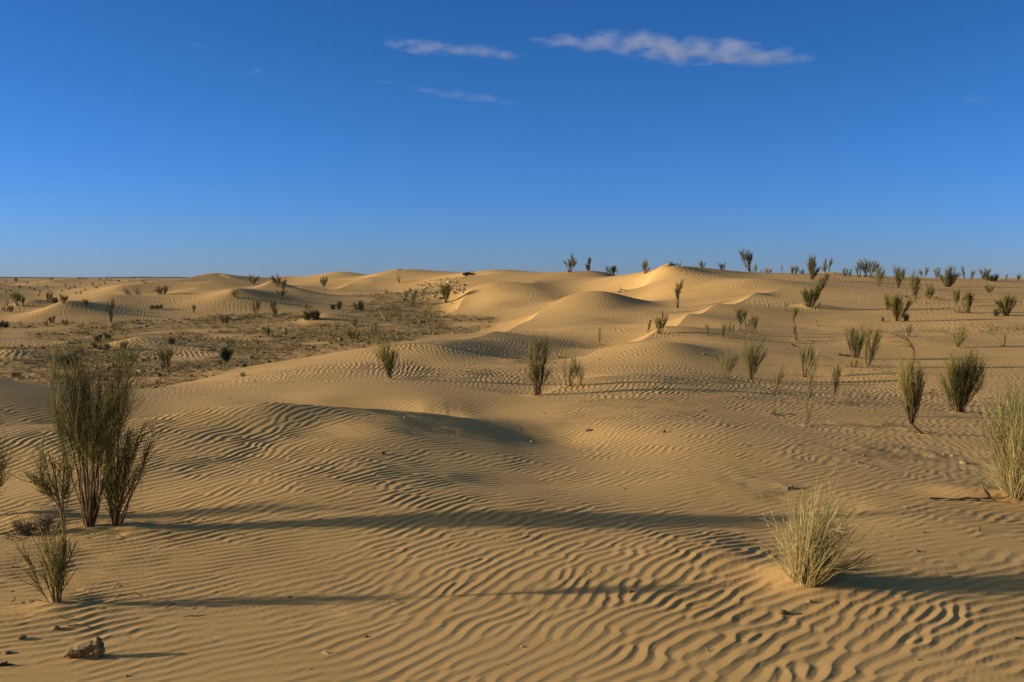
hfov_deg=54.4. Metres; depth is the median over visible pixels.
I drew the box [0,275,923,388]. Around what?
dry grass
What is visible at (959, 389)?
broom shrub
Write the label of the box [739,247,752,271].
broom shrub
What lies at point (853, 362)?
broom shrub
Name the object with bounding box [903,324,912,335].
withered bush
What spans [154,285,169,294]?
broom shrub
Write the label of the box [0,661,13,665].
dead branch
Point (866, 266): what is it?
broom shrub
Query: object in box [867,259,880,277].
broom shrub
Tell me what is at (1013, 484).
straw tussock
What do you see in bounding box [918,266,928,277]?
broom shrub
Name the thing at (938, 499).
bleached stick
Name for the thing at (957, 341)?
broom shrub
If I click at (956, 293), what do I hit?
broom shrub
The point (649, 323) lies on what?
broom shrub
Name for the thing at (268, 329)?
broom shrub
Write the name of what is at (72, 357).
green bush
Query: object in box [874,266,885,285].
broom shrub
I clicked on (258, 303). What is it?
broom shrub
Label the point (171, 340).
green bush
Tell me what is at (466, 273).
dead branch
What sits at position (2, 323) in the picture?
round bush
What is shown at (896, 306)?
broom shrub
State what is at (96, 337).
bush
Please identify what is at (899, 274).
broom shrub
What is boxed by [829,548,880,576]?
grass spray
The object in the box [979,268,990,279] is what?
broom shrub
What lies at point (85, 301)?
broom shrub
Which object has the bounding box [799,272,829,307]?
broom shrub
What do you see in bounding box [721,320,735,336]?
broom shrub
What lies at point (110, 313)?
broom shrub
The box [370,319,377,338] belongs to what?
broom shrub
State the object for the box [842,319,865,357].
broom shrub
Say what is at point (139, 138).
sky
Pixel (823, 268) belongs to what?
broom shrub
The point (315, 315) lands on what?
round bush
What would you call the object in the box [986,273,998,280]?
ball bush
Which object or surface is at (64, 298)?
broom shrub
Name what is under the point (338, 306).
round bush
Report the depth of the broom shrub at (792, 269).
56.93 m
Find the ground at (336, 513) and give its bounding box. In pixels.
[0,263,1023,681]
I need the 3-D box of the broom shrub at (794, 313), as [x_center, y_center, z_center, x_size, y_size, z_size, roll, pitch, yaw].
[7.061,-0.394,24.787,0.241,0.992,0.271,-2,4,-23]
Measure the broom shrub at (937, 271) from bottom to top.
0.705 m
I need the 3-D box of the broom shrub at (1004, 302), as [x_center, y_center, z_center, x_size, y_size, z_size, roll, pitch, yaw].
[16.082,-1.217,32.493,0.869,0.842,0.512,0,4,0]
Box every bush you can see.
[0,320,9,327]
[49,297,58,302]
[56,350,79,365]
[89,341,97,347]
[91,333,103,341]
[98,342,111,350]
[167,337,175,343]
[216,343,234,361]
[303,309,321,319]
[330,300,342,308]
[350,299,365,309]
[902,313,909,320]
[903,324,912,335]
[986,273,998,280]
[993,308,999,315]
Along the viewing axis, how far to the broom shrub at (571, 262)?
70.97 m
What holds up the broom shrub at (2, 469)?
on the ground at (336, 513)
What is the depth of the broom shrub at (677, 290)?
40.08 m
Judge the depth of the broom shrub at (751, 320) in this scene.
25.39 m
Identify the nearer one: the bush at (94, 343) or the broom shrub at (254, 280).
the bush at (94, 343)
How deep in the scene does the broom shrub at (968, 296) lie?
33.43 m
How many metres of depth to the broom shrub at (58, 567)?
5.14 m
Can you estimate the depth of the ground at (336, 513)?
7.84 m
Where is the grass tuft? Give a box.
[77,321,85,327]
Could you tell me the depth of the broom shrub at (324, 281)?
78.62 m
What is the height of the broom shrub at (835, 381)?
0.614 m
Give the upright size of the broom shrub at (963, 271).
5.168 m
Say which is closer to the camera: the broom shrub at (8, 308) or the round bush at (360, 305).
the broom shrub at (8, 308)
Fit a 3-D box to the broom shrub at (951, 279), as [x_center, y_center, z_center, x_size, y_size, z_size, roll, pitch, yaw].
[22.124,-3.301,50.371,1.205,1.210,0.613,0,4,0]
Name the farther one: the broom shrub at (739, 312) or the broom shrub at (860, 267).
the broom shrub at (860, 267)
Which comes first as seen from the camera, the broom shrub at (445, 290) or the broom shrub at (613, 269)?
the broom shrub at (445, 290)
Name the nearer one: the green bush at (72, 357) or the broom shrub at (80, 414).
the broom shrub at (80, 414)
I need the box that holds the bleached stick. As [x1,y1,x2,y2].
[925,497,953,499]
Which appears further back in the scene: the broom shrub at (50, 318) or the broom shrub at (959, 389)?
the broom shrub at (50, 318)
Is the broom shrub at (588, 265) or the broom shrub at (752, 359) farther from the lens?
the broom shrub at (588, 265)
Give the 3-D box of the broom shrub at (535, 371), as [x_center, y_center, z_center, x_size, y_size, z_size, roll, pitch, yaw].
[0.390,0.303,14.370,0.435,1.024,0.259,0,4,0]
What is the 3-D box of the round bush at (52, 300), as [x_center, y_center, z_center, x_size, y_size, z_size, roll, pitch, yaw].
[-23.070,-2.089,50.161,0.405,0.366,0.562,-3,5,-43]
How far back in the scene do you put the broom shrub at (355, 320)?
41.94 m
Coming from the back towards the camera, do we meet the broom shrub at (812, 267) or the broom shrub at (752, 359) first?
the broom shrub at (812, 267)
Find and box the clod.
[783,485,793,489]
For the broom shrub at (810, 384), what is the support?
on the ground at (336, 513)
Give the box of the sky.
[0,0,1023,277]
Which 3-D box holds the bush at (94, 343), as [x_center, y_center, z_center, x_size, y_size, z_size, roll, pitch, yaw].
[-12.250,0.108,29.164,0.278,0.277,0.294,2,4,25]
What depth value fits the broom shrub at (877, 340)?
19.21 m
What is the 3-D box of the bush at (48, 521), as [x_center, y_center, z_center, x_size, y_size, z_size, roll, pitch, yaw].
[-3.158,1.208,6.613,0.386,0.204,0.197,0,4,-6]
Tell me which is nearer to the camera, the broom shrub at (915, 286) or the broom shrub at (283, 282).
the broom shrub at (915, 286)
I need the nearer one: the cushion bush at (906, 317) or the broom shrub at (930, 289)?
the cushion bush at (906, 317)
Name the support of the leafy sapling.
on the ground at (336, 513)
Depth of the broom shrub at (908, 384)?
10.98 m
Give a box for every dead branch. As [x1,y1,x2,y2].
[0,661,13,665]
[462,272,474,275]
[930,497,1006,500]
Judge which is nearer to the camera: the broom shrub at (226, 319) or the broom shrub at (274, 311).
the broom shrub at (226, 319)
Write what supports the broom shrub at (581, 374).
on the ground at (336, 513)
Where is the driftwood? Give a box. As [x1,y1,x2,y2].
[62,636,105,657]
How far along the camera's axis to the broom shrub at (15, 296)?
48.46 m
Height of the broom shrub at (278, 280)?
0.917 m
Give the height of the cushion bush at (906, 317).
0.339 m
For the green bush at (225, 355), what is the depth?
26.33 m
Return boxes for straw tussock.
[756,464,885,586]
[958,381,1023,500]
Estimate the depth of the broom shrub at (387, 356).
16.06 m
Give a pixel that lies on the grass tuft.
(80, 325)
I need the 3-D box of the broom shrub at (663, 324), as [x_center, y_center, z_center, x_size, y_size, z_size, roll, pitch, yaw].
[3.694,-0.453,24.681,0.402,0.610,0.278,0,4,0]
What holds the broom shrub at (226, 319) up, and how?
on the ground at (336, 513)
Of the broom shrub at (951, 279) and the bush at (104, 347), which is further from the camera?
the broom shrub at (951, 279)
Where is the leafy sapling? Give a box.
[980,478,993,497]
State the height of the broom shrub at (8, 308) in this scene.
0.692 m
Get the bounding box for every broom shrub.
[0,429,18,495]
[1,299,13,311]
[2,422,84,602]
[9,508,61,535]
[10,291,22,304]
[30,325,145,526]
[46,292,52,301]
[47,315,55,322]
[59,294,67,302]
[82,299,88,306]
[93,418,163,525]
[106,298,114,321]
[152,341,175,368]
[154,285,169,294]
[219,315,230,322]
[230,288,239,297]
[248,274,259,283]
[250,297,260,317]
[264,324,269,335]
[268,298,276,317]
[269,275,280,286]
[276,277,287,296]
[320,275,327,289]
[346,327,361,338]
[350,317,357,325]
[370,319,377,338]
[373,337,398,377]
[411,291,417,304]
[439,281,451,302]
[525,328,553,394]
[562,254,577,271]
[562,354,578,385]
[573,361,585,384]
[585,256,590,270]
[605,266,617,273]
[640,259,649,273]
[647,318,651,332]
[653,311,667,333]
[674,279,684,307]
[718,350,740,379]
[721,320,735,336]
[735,306,747,329]
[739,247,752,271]
[740,332,768,379]
[744,312,760,332]
[773,361,788,411]
[790,266,798,273]
[792,307,798,339]
[797,341,819,376]
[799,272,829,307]
[805,253,819,279]
[805,349,822,423]
[821,257,827,272]
[830,363,841,400]
[841,267,851,276]
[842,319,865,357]
[848,357,860,367]
[855,259,863,276]
[861,324,882,365]
[862,257,871,276]
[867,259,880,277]
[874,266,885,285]
[883,292,895,309]
[887,291,913,320]
[889,332,930,433]
[891,264,906,287]
[907,269,920,302]
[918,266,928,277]
[923,283,934,298]
[934,268,939,277]
[936,342,992,411]
[938,265,961,286]
[952,286,960,305]
[952,321,969,346]
[960,266,965,278]
[961,288,975,312]
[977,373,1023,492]
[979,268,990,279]
[983,283,996,292]
[993,291,1018,315]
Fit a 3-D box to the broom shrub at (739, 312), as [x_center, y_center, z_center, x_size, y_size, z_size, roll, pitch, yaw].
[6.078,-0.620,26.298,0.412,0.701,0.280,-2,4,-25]
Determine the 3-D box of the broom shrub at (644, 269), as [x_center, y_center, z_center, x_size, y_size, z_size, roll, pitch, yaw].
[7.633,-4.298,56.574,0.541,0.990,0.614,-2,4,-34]
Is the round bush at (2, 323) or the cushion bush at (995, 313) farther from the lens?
the round bush at (2, 323)
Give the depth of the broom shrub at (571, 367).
15.12 m
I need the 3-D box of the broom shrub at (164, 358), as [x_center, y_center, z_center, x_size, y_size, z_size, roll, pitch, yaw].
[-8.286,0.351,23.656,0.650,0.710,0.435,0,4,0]
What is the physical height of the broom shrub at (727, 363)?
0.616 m
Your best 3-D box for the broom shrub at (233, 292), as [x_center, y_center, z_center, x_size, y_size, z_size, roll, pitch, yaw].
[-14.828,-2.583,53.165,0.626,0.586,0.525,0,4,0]
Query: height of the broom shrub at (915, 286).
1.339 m
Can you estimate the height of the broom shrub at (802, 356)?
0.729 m
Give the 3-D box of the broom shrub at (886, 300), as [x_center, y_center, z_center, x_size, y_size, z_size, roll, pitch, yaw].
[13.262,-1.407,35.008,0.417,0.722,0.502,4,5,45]
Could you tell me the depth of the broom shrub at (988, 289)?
44.53 m
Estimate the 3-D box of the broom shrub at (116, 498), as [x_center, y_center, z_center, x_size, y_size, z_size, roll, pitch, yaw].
[-2.571,0.892,6.688,0.454,0.810,0.360,0,4,0]
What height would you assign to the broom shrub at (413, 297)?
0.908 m
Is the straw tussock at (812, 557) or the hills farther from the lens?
the hills
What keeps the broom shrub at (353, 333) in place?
on the ground at (336, 513)
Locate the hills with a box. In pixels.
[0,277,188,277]
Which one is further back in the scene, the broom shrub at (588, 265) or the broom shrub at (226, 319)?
the broom shrub at (588, 265)
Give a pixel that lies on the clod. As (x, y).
(787, 487)
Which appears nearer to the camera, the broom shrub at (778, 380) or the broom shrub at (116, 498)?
the broom shrub at (116, 498)
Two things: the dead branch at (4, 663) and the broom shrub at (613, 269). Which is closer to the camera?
the dead branch at (4, 663)
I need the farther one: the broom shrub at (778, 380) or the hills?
the hills
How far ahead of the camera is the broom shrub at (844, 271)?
55.80 m

